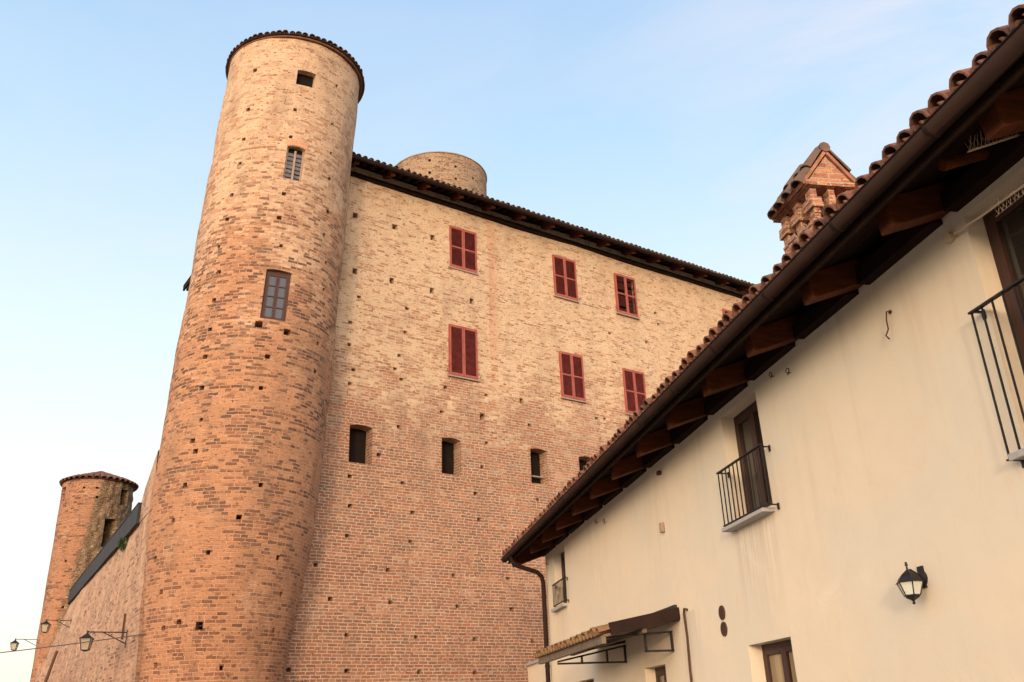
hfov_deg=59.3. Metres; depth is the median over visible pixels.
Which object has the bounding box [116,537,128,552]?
weed
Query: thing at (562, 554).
window
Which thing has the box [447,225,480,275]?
window
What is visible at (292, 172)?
window
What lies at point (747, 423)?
balcony door
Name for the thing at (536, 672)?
wall
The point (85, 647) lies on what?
street lantern
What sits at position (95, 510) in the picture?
tower
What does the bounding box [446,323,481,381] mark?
window
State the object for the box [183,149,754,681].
castle block
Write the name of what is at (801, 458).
house
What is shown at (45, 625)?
street lantern
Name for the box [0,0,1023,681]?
sky
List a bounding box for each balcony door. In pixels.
[734,401,772,511]
[983,188,1023,363]
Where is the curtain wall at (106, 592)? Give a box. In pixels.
[35,450,158,681]
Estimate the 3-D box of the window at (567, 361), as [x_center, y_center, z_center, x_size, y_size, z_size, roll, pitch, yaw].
[1.978,1.209,30.125,1.133,1.691,0.181,14,-28,-33]
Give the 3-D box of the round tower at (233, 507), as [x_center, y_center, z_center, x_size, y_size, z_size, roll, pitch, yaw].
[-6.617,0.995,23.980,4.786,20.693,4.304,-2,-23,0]
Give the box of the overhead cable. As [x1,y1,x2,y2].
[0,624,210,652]
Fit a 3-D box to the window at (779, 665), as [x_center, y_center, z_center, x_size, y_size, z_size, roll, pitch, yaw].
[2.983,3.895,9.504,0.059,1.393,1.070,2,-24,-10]
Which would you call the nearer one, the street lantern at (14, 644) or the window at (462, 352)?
the window at (462, 352)
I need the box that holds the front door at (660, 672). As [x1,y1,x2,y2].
[655,666,666,681]
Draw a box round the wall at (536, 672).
[525,660,550,681]
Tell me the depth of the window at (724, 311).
36.05 m
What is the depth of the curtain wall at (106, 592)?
24.25 m
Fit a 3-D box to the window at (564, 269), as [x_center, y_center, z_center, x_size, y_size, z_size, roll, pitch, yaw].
[1.869,-2.171,31.589,1.161,1.641,0.181,12,-27,-30]
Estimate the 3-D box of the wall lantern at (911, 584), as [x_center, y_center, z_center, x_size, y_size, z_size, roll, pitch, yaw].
[3.175,1.928,7.167,0.252,0.330,0.208,5,-24,-17]
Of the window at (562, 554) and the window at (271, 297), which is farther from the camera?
the window at (271, 297)
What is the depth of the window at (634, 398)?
31.56 m
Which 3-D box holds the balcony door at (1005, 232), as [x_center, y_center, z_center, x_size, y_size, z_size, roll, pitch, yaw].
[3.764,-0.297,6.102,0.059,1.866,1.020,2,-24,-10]
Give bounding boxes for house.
[501,4,1023,681]
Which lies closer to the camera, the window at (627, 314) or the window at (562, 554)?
the window at (562, 554)
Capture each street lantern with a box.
[10,638,36,650]
[41,619,71,632]
[79,630,127,651]
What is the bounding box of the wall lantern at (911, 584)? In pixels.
[895,562,927,604]
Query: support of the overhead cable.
attached to the round tower at (233, 507)
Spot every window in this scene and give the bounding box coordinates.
[260,271,290,320]
[283,147,303,181]
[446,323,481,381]
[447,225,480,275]
[552,254,579,302]
[558,351,586,403]
[561,551,566,602]
[613,273,640,319]
[622,368,646,415]
[722,308,731,313]
[761,639,796,681]
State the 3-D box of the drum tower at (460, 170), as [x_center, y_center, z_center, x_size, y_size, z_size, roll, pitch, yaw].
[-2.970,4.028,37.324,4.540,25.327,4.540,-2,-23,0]
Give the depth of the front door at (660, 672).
13.40 m
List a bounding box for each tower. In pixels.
[30,471,138,681]
[139,30,364,681]
[395,151,486,195]

